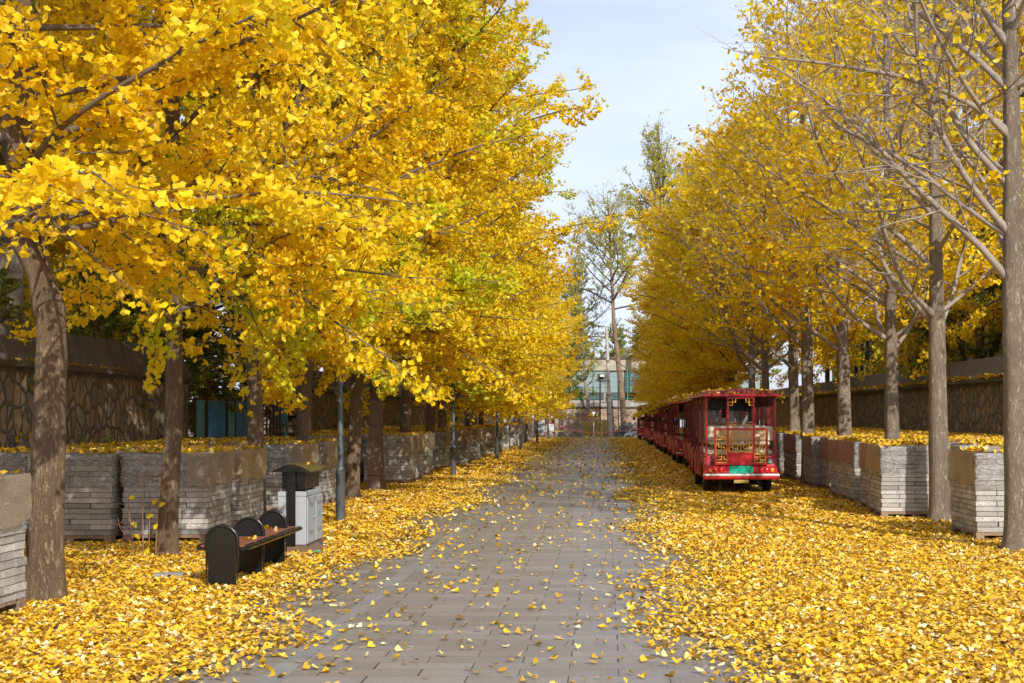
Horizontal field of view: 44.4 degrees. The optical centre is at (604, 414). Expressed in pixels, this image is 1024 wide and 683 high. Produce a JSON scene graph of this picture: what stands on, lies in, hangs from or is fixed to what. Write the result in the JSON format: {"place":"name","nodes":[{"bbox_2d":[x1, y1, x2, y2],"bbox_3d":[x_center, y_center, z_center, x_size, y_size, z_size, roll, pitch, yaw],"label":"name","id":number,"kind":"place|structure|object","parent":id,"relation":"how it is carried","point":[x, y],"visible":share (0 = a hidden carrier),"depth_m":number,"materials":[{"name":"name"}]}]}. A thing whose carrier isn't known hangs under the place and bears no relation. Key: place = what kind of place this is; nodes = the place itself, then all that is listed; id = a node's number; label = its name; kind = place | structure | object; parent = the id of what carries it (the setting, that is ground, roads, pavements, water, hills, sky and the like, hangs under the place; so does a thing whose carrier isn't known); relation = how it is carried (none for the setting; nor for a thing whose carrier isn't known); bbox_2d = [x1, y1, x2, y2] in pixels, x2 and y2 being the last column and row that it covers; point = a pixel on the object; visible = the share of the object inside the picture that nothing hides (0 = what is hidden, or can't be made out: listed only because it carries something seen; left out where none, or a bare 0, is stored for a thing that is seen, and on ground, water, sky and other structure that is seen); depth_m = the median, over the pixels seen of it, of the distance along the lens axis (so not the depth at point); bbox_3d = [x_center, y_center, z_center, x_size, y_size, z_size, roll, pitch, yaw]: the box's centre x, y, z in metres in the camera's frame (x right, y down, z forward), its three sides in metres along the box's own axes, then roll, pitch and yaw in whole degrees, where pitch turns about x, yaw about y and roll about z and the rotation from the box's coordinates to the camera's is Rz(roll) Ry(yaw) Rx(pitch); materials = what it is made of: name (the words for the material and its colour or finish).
{"place":"outdoors","nodes":[
{"label":"outdoors","id":0,"kind":"place"},
{"bbox_2d":[188,417,268,435],"bbox_3d":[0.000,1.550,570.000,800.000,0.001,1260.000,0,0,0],"label":"ground","id":1,"kind":"structure","parent":0,"point":[264,427],"depth_m":129.31,"materials":[{"name":"soil"}]},
{"bbox_2d":[0,452,29,540],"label":"paver pallet","id":2,"kind":"object","parent":1,"relation":"on","point":[11,462],"visible":0.13,"depth_m":14.91,"materials":[{"name":"grey stone"}]},
{"bbox_2d":[0,473,31,615],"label":"paver pallet","id":3,"kind":"object","parent":1,"relation":"on","point":[15,500],"visible":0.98,"depth_m":9.58,"materials":[{"name":"grey stone"}]},
{"bbox_2d":[0,248,113,444],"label":"leafy shrub","id":4,"kind":"object","parent":1,"relation":"on","point":[12,286],"visible":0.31,"depth_m":17.63,"materials":[{"name":"green plant"}]},
{"bbox_2d":[0,7,162,339],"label":"tree","id":5,"kind":"object","parent":1,"relation":"on","point":[58,248],"visible":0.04,"depth_m":22.91,"materials":[{"name":"yellow plant"}]},
{"bbox_2d":[25,451,139,542],"bbox_3d":[-6.340,1.005,15.340,1.053,1.089,1.133,0,0,0],"label":"paver pallet","id":6,"kind":"object","parent":1,"relation":"on","point":[94,488],"visible":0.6,"depth_m":14.80,"materials":[{"name":"grey stone"}]},
{"bbox_2d":[0,53,191,343],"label":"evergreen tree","id":7,"kind":"object","parent":1,"relation":"on","point":[118,335],"depth_m":28.09,"materials":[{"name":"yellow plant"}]},
{"bbox_2d":[0,323,193,451],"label":"stone wall","id":8,"kind":"structure","parent":1,"relation":"on","point":[102,403],"depth_m":19.10,"materials":[{"name":"brown stone"}]},
{"bbox_2d":[0,0,214,326],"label":"background tree","id":9,"kind":"object","parent":1,"relation":"on","point":[15,267],"visible":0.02,"depth_m":19.65,"materials":[{"name":"green plant"}]},
{"bbox_2d":[66,273,183,435],"bbox_3d":[-9.085,-0.486,21.927,2.847,4.071,3.070,0,0,-30],"label":"leafy shrub","id":10,"kind":"object","parent":1,"relation":"on","point":[111,327],"visible":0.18,"depth_m":21.96,"materials":[{"name":"green plant"}]},
{"bbox_2d":[29,160,245,379],"bbox_3d":[-9.768,-2.521,26.342,4.723,8.142,4.380,0,0,35],"label":"background tree","id":11,"kind":"object","parent":1,"relation":"on","point":[137,310],"visible":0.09,"depth_m":26.32,"materials":[{"name":"green plant"}]},
{"bbox_2d":[112,437,180,555],"bbox_3d":[-4.912,0.892,13.361,0.761,1.320,0.151,0,0,0],"label":"sapling","id":12,"kind":"object","parent":1,"relation":"on","point":[146,552],"visible":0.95,"depth_m":13.35,"materials":[{"name":"plant"}]},
{"bbox_2d":[120,450,234,541],"bbox_3d":[-5.251,1.001,15.433,1.072,1.098,1.148,0,0,-2],"label":"paver pallet","id":13,"kind":"object","parent":1,"relation":"on","point":[205,498],"visible":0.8,"depth_m":14.91,"materials":[{"name":"grey stone"}]},
{"bbox_2d":[141,304,246,437],"bbox_3d":[-8.875,-0.384,25.397,2.916,3.868,2.704,0,0,-3],"label":"leafy shrub","id":14,"kind":"object","parent":1,"relation":"on","point":[200,379],"visible":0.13,"depth_m":25.56,"materials":[{"name":"green plant"}]},
{"bbox_2d":[77,94,336,396],"bbox_3d":[-9.699,-3.539,29.782,5.475,10.178,5.904,0,0,33],"label":"background tree","id":15,"kind":"object","parent":1,"relation":"on","point":[223,351],"visible":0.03,"depth_m":29.03,"materials":[{"name":"green plant"}]},
{"bbox_2d":[205,398,218,438],"bbox_3d":[-7.780,0.613,24.773,0.051,1.875,0.632,0,0,3],"label":"metal panel","id":16,"kind":"object","parent":1,"relation":"on","point":[211,418],"visible":0.45,"depth_m":24.71,"materials":[{"name":"metal"}]},
{"bbox_2d":[0,0,439,602],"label":"ginkgo tree","id":17,"kind":"object","parent":1,"relation":"on","point":[138,62],"visible":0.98,"depth_m":10.15,"materials":[{"name":"yellow plant"}]},
{"bbox_2d":[183,290,264,437],"bbox_3d":[-8.978,-0.740,28.171,3.203,4.580,3.454,0,0,24],"label":"leafy shrub","id":18,"kind":"object","parent":1,"relation":"on","point":[215,389],"visible":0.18,"depth_m":27.96,"materials":[{"name":"green plant"}]},
{"bbox_2d":[0,0,459,557],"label":"ginkgo tree","id":19,"kind":"object","parent":1,"relation":"on","point":[278,302],"visible":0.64,"depth_m":13.16,"materials":[{"name":"yellow plant"}]},
{"bbox_2d":[204,448,266,527],"bbox_3d":[-5.191,1.001,16.683,1.071,1.098,1.148,0,0,0],"label":"paver pallet","id":20,"kind":"object","parent":1,"relation":"on","point":[247,488],"visible":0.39,"depth_m":16.43,"materials":[{"name":"grey stone"}]},
{"bbox_2d":[236,443,317,510],"bbox_3d":[-5.171,1.001,19.733,1.071,1.098,1.148,0,0,-1],"label":"paver pallet","id":21,"kind":"object","parent":1,"relation":"on","point":[278,455],"visible":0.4,"depth_m":19.20,"materials":[{"name":"grey stone"}]},
{"bbox_2d":[86,0,502,511],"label":"ginkgo tree","id":22,"kind":"object","parent":1,"relation":"on","point":[390,116],"visible":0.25,"depth_m":17.05,"materials":[{"name":"yellow plant"}]},
{"bbox_2d":[93,0,544,443],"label":"ginkgo tree","id":23,"kind":"object","parent":1,"relation":"on","point":[303,381],"visible":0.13,"depth_m":20.79,"materials":[{"name":"yellow plant"}]},
{"bbox_2d":[315,441,337,504],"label":"paver pallet","id":24,"kind":"object","parent":1,"relation":"on","point":[328,455],"visible":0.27,"depth_m":21.12,"materials":[{"name":"grey stone"}]},
{"bbox_2d":[146,0,570,489],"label":"ginkgo tree","id":25,"kind":"object","parent":1,"relation":"on","point":[463,179],"visible":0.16,"depth_m":25.03,"materials":[{"name":"yellow plant"}]},
{"bbox_2d":[116,0,608,497],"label":"ginkgo tree","id":26,"kind":"object","parent":1,"relation":"on","point":[497,322],"visible":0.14,"depth_m":22.30,"materials":[{"name":"yellow plant"}]},
{"bbox_2d":[367,399,383,489],"bbox_3d":[-4.609,0.620,25.087,0.341,1.869,0.084,0,0,0],"label":"wooden board","id":27,"kind":"object","parent":1,"relation":"on","point":[375,445],"visible":0.83,"depth_m":25.07,"materials":[{"name":"brown wood"}]},
{"bbox_2d":[283,371,492,436],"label":"stone wall","id":28,"kind":"structure","parent":1,"relation":"on","point":[324,406],"depth_m":37.86,"materials":[{"name":"brown stone"}]},
{"bbox_2d":[362,435,417,483],"bbox_3d":[-4.801,1.001,28.033,1.071,1.098,1.148,0,0,0],"label":"paver pallet","id":29,"kind":"object","parent":1,"relation":"on","point":[400,452],"visible":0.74,"depth_m":27.51,"materials":[{"name":"grey stone"}]},
{"bbox_2d":[433,431,450,467],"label":"paver pallet","id":30,"kind":"object","parent":1,"relation":"on","point":[442,443],"visible":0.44,"depth_m":35.01,"materials":[{"name":"grey stone"}]},
{"bbox_2d":[435,430,471,464],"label":"paver pallet","id":31,"kind":"object","parent":1,"relation":"on","point":[463,440],"visible":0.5,"depth_m":37.60,"materials":[{"name":"grey stone"}]},
{"bbox_2d":[335,0,585,432],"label":"ginkgo tree","id":32,"kind":"object","parent":1,"relation":"on","point":[405,415],"visible":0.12,"depth_m":30.10,"materials":[{"name":"yellow plant"}]},
{"bbox_2d":[349,0,622,469],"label":"ginkgo tree","id":33,"kind":"object","parent":1,"relation":"on","point":[430,409],"visible":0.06,"depth_m":32.81,"materials":[{"name":"yellow plant"}]},
{"bbox_2d":[393,25,583,431],"bbox_3d":[-4.718,-5.178,36.838,8.483,13.456,8.976,0,0,-17],"label":"ginkgo tree","id":34,"kind":"object","parent":1,"relation":"on","point":[442,421],"visible":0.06,"depth_m":35.97,"materials":[{"name":"yellow plant"}]},
{"bbox_2d":[436,126,556,426],"bbox_3d":[-5.055,-4.302,39.978,7.292,11.703,6.186,0,0,-4],"label":"ginkgo tree","id":35,"kind":"object","parent":1,"relation":"on","point":[473,405],"visible":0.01,"depth_m":39.65,"materials":[{"name":"yellow plant"}]},
{"bbox_2d":[419,161,579,426],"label":"ginkgo tree","id":36,"kind":"object","parent":1,"relation":"on","point":[509,405],"visible":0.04,"depth_m":41.70,"materials":[{"name":"yellow plant"}]},
{"bbox_2d":[437,175,570,424],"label":"ginkgo tree","id":37,"kind":"object","parent":1,"relation":"on","point":[480,421],"visible":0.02,"depth_m":48.60,"materials":[{"name":"yellow plant"}]},
{"bbox_2d":[461,213,559,428],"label":"ginkgo tree","id":38,"kind":"object","parent":1,"relation":"on","point":[475,413],"depth_m":45.64,"materials":[{"name":"yellow plant"}]},
{"bbox_2d":[493,212,584,423],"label":"ginkgo tree","id":39,"kind":"object","parent":1,"relation":"on","point":[545,410],"visible":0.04,"depth_m":52.83,"materials":[{"name":"yellow plant"}]},
{"bbox_2d":[513,246,589,422],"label":"ginkgo tree","id":40,"kind":"object","parent":1,"relation":"on","point":[563,387],"visible":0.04,"depth_m":64.31,"materials":[{"name":"yellow plant"}]},
{"bbox_2d":[555,242,630,357],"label":"poplar tree","id":41,"kind":"object","parent":1,"relation":"on","point":[573,291],"visible":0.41,"depth_m":102.95,"materials":[{"name":"green plant"}]},
{"bbox_2d":[501,400,723,436],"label":"stone wall","id":42,"kind":"structure","parent":1,"relation":"on","point":[579,412],"depth_m":90.00,"materials":[{"name":"concrete"}]},
{"bbox_2d":[607,109,696,373],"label":"poplar tree","id":43,"kind":"object","parent":1,"relation":"on","point":[657,167],"visible":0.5,"depth_m":92.18,"materials":[{"name":"green plant"}]},
{"bbox_2d":[550,358,760,399],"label":"building","id":44,"kind":"structure","parent":1,"relation":"on","point":[600,369],"depth_m":96.98,"materials":[{"name":"grey glass"}]},
{"bbox_2d":[626,201,738,414],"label":"ginkgo tree","id":45,"kind":"object","parent":1,"relation":"on","point":[641,244],"visible":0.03,"depth_m":60.80,"materials":[{"name":"yellow plant"}]},
{"bbox_2d":[619,195,759,418],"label":"ginkgo tree","id":46,"kind":"object","parent":1,"relation":"on","point":[649,260],"visible":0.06,"depth_m":56.37,"materials":[{"name":"yellow plant"}]},
{"bbox_2d":[625,179,773,420],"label":"ginkgo tree","id":47,"kind":"object","parent":1,"relation":"on","point":[647,283],"visible":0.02,"depth_m":53.86,"materials":[{"name":"yellow plant"}]},
{"bbox_2d":[618,115,799,416],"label":"ginkgo tree","id":48,"kind":"object","parent":1,"relation":"on","point":[665,304],"visible":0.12,"depth_m":46.41,"materials":[{"name":"yellow plant"}]},
{"bbox_2d":[632,157,787,399],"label":"ginkgo tree","id":49,"kind":"object","parent":1,"relation":"on","point":[670,335],"visible":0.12,"depth_m":50.48,"materials":[{"name":"yellow plant"}]},
{"bbox_2d":[653,115,797,417],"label":"ginkgo tree","id":50,"kind":"object","parent":1,"relation":"on","point":[751,368],"visible":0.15,"depth_m":40.12,"materials":[{"name":"yellow plant"}]},
{"bbox_2d":[634,108,823,421],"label":"ginkgo tree","id":51,"kind":"object","parent":1,"relation":"on","point":[702,364],"visible":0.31,"depth_m":42.93,"materials":[{"name":"yellow plant"}]},
{"bbox_2d":[638,89,832,418],"bbox_3d":[4.291,-4.239,37.190,5.941,11.579,4.982,0,0,-34],"label":"ginkgo tree","id":52,"kind":"object","parent":1,"relation":"on","point":[764,366],"visible":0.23,"depth_m":37.03,"materials":[{"name":"yellow plant"}]},
{"bbox_2d":[658,0,877,430],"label":"ginkgo tree","id":53,"kind":"object","parent":1,"relation":"on","point":[791,363],"visible":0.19,"depth_m":30.85,"materials":[{"name":"yellow plant"}]},
{"bbox_2d":[789,434,800,480],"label":"paver pallet","id":54,"kind":"object","parent":1,"relation":"on","point":[795,447],"visible":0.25,"depth_m":28.66,"materials":[{"name":"grey stone"}]},
{"bbox_2d":[666,0,953,482],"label":"ginkgo tree","id":55,"kind":"object","parent":1,"relation":"on","point":[805,344],"visible":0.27,"depth_m":27.45,"materials":[{"name":"yellow plant"}]},
{"bbox_2d":[802,436,827,485],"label":"paver pallet","id":56,"kind":"object","parent":1,"relation":"on","point":[812,459],"visible":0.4,"depth_m":26.27,"materials":[{"name":"grey stone"}]},
{"bbox_2d":[769,0,892,402],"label":"ginkgo tree","id":57,"kind":"object","parent":1,"relation":"on","point":[818,363],"visible":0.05,"depth_m":54.80,"materials":[{"name":"yellow plant"}]},
{"bbox_2d":[680,0,989,439],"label":"ginkgo tree","id":58,"kind":"object","parent":1,"relation":"on","point":[839,320],"visible":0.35,"depth_m":24.12,"materials":[{"name":"yellow plant"}]},
{"bbox_2d":[828,439,844,495],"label":"paver pallet","id":59,"kind":"object","parent":1,"relation":"on","point":[835,466],"visible":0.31,"depth_m":23.18,"materials":[{"name":"grey stone"}]},
{"bbox_2d":[686,0,1023,522],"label":"ginkgo tree","id":60,"kind":"object","parent":1,"relation":"on","point":[934,313],"visible":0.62,"depth_m":17.91,"materials":[{"name":"yellow plant"}]},
{"bbox_2d":[839,440,873,501],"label":"paver pallet","id":61,"kind":"object","parent":1,"relation":"on","point":[850,472],"visible":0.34,"depth_m":21.81,"materials":[{"name":"grey stone"}]},
{"bbox_2d":[696,0,1023,552],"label":"ginkgo tree","id":62,"kind":"object","parent":1,"relation":"on","point":[1008,228],"visible":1,"depth_m":14.04,"materials":[{"name":"yellow plant"}]},
{"bbox_2d":[717,0,1018,439],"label":"ginkgo tree","id":63,"kind":"object","parent":1,"relation":"on","point":[890,334],"visible":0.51,"depth_m":21.14,"materials":[{"name":"yellow plant"}]},
{"bbox_2d":[743,355,1003,434],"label":"stone wall","id":64,"kind":"structure","parent":1,"relation":"on","point":[974,405],"depth_m":33.57,"materials":[{"name":"brown stone"}]},
{"bbox_2d":[776,373,1002,398],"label":"fallen leaves","id":65,"kind":"object","parent":64,"relation":"on","point":[962,377],"visible":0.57,"depth_m":34.12,"materials":[{"name":"yellow plant"}]},
{"bbox_2d":[761,0,990,390],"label":"ginkgo tree","id":66,"kind":"object","parent":1,"relation":"on","point":[854,331],"visible":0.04,"depth_m":43.80,"materials":[{"name":"yellow plant"}]},
{"bbox_2d":[858,442,917,509],"bbox_3d":[4.713,1.001,20.159,1.069,1.098,1.137,0,0,0],"label":"paver pallet","id":67,"kind":"object","parent":1,"relation":"on","point":[864,490],"visible":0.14,"depth_m":20.35,"materials":[{"name":"grey stone"}]},
{"bbox_2d":[866,444,928,518],"bbox_3d":[4.592,1.001,18.989,1.068,1.098,1.137,0,0,2],"label":"paver pallet","id":68,"kind":"object","parent":1,"relation":"on","point":[898,479],"visible":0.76,"depth_m":18.46,"materials":[{"name":"grey stone"}]},
{"bbox_2d":[832,276,1002,380],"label":"tree","id":69,"kind":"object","parent":1,"relation":"on","point":[858,370],"depth_m":47.24,"materials":[{"name":"green plant"}]},
{"bbox_2d":[825,0,1023,380],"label":"ginkgo tree","id":70,"kind":"object","parent":1,"relation":"on","point":[915,337],"visible":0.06,"depth_m":34.65,"materials":[{"name":"yellow plant"}]},
{"bbox_2d":[827,0,1023,379],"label":"ginkgo tree","id":71,"kind":"object","parent":1,"relation":"on","point":[975,321],"visible":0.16,"depth_m":30.43,"materials":[{"name":"yellow plant"}]},
{"bbox_2d":[869,135,1002,378],"bbox_3d":[9.754,-3.030,32.874,4.927,9.160,5.313,0,0,-30],"label":"background tree","id":72,"kind":"object","parent":1,"relation":"on","point":[981,335],"visible":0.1,"depth_m":32.70,"materials":[{"name":"green plant"}]},
{"bbox_2d":[947,450,1003,539],"bbox_3d":[4.992,1.001,15.738,1.068,1.098,1.137,0,0,-1],"label":"paver pallet","id":73,"kind":"object","parent":1,"relation":"on","point":[976,479],"visible":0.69,"depth_m":15.23,"materials":[{"name":"grey stone"}]},
{"bbox_2d":[965,0,1023,156],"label":"ginkgo tree","id":74,"kind":"object","parent":1,"relation":"on","point":[985,80],"visible":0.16,"depth_m":25.26,"materials":[{"name":"yellow plant"}]},
{"bbox_2d":[119,438,835,682],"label":"pavement","id":75,"kind":"structure","parent":0,"point":[378,663],"depth_m":10.04,"materials":[{"name":"grey stone"}]},
{"bbox_2d":[197,510,302,585],"bbox_3d":[-3.380,1.256,12.014,0.484,0.581,1.922,0,0,0],"label":"park bench","id":76,"kind":"object","parent":75,"relation":"on","point":[230,553],"visible":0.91,"depth_m":11.89,"materials":[{"name":"black metal"}]},
{"bbox_2d":[0,461,523,682],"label":"leaf litter","id":77,"kind":"object","parent":75,"relation":"on","point":[79,613],"visible":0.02,"depth_m":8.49,"materials":[{"name":"yellow plant"}]},
{"bbox_2d":[78,472,518,542],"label":"fallen leaves","id":78,"kind":"object","parent":77,"relation":"on","point":[424,496],"visible":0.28,"depth_m":20.72,"materials":[{"name":"yellow plant"}]},
{"bbox_2d":[433,437,571,474],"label":"fallen leaves","id":79,"kind":"object","parent":77,"relation":"on","point":[516,454],"visible":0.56,"depth_m":41.73,"materials":[{"name":"yellow plant"}]},
{"bbox_2d":[272,462,330,553],"bbox_3d":[-3.440,1.046,14.200,0.480,1.000,0.920,0,0,0],"label":"litter bin","id":80,"kind":"object","parent":75,"relation":"on","point":[300,499],"visible":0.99,"depth_m":13.83,"materials":[{"name":"grey metal"}]},
{"bbox_2d":[335,300,355,521],"bbox_3d":[-3.697,-0.154,17.860,0.305,3.400,0.170,0,0,0],"label":"street lamp","id":81,"kind":"object","parent":75,"relation":"on","point":[340,492],"visible":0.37,"depth_m":17.82,"materials":[{"name":"grey metal"}]},
{"bbox_2d":[254,439,574,682],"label":"paving border","id":82,"kind":"object","parent":75,"relation":"on","point":[290,664],"visible":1,"depth_m":10.06,"materials":[{"name":"stone"}]},
{"bbox_2d":[117,509,841,682],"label":"fallen leaves","id":83,"kind":"object","parent":75,"relation":"on","point":[460,616],"visible":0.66,"depth_m":10.04,"materials":[{"name":"yellow plant"}]},
{"bbox_2d":[449,436,689,510],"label":"fallen leaves","id":84,"kind":"object","parent":75,"relation":"on","point":[599,442],"visible":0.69,"depth_m":31.88,"materials":[{"name":"yellow plant"}]},
{"bbox_2d":[662,400,722,463],"bbox_3d":[2.884,0.518,39.990,1.940,2.055,4.300,0,0,0],"label":"sightseeing trolley","id":85,"kind":"object","parent":75,"relation":"on","point":[676,439],"visible":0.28,"depth_m":39.48,"materials":[{"name":"metal"}]},
{"bbox_2d":[673,399,740,466],"bbox_3d":[2.984,0.518,35.370,1.940,2.055,4.300,0,0,1],"label":"sightseeing trolley","id":86,"kind":"object","parent":75,"relation":"on","point":[686,430],"visible":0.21,"depth_m":35.70,"materials":[{"name":"metal"}]},
{"bbox_2d":[679,389,779,490],"bbox_3d":[2.625,0.518,26.130,1.940,2.055,4.300,0,0,0],"label":"sightseeing trolley","id":87,"kind":"object","parent":75,"relation":"on","point":[720,454],"visible":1,"depth_m":24.21,"materials":[{"name":"metal"}]},
{"bbox_2d":[614,452,1023,682],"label":"leaf litter","id":88,"kind":"object","parent":75,"relation":"on","point":[861,674],"visible":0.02,"depth_m":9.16,"materials":[{"name":"yellow plant"}]},
{"bbox_2d":[606,437,783,473],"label":"fallen leaves","id":89,"kind":"object","parent":88,"relation":"on","point":[644,448],"visible":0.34,"depth_m":42.73,"materials":[{"name":"yellow plant"}]},
{"bbox_2d":[607,473,1001,541],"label":"fallen leaves","id":90,"kind":"object","parent":88,"relation":"on","point":[772,502],"visible":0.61,"depth_m":18.55,"materials":[{"name":"yellow plant"}]},
{"bbox_2d":[0,0,1023,408],"label":"sky","id":91,"kind":"structure","parent":0,"point":[645,58],"materials":[{"name":"white"}]},
{"label":"cross road","id":92,"kind":"structure","parent":0,"visible":0},
{"bbox_2d":[566,293,605,436],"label":"leaning tree","id":93,"kind":"object","parent":92,"relation":"on","point":[589,369],"visible":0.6,"depth_m":89.10,"materials":[{"name":"yellow plant"}]},
{"bbox_2d":[551,178,660,436],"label":"poplar tree","id":94,"kind":"object","parent":92,"relation":"on","point":[612,231],"visible":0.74,"depth_m":88.09,"materials":[{"name":"green plant"}]},
{"bbox_2d":[600,327,627,436],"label":"utility pole","id":95,"kind":"object","parent":92,"relation":"on","point":[608,372],"visible":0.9,"depth_m":86.91,"materials":[{"name":"concrete"}]},
{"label":"paver pallet","id":96,"kind":"object","parent":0,"visible":0},
{"bbox_2d":[773,428,1003,453],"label":"fallen leaves","id":97,"kind":"object","parent":96,"relation":"on","point":[907,437],"visible":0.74,"depth_m":22.28,"materials":[{"name":"yellow plant"}]},
{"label":"paver pallet","id":98,"kind":"object","parent":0,"visible":0},
{"bbox_2d":[0,429,431,474],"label":"fallen leaves","id":99,"kind":"object","parent":98,"relation":"on","point":[192,443],"visible":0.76,"depth_m":17.90,"materials":[{"name":"yellow plant"}]},
{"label":"paver pallet","id":100,"kind":"object","parent":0,"visible":0},
{"bbox_2d":[327,421,884,431],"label":"fallen leaves","id":101,"kind":"object","parent":100,"relation":"on","point":[461,426],"visible":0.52,"depth_m":39.09,"materials":[{"name":"yellow plant"}]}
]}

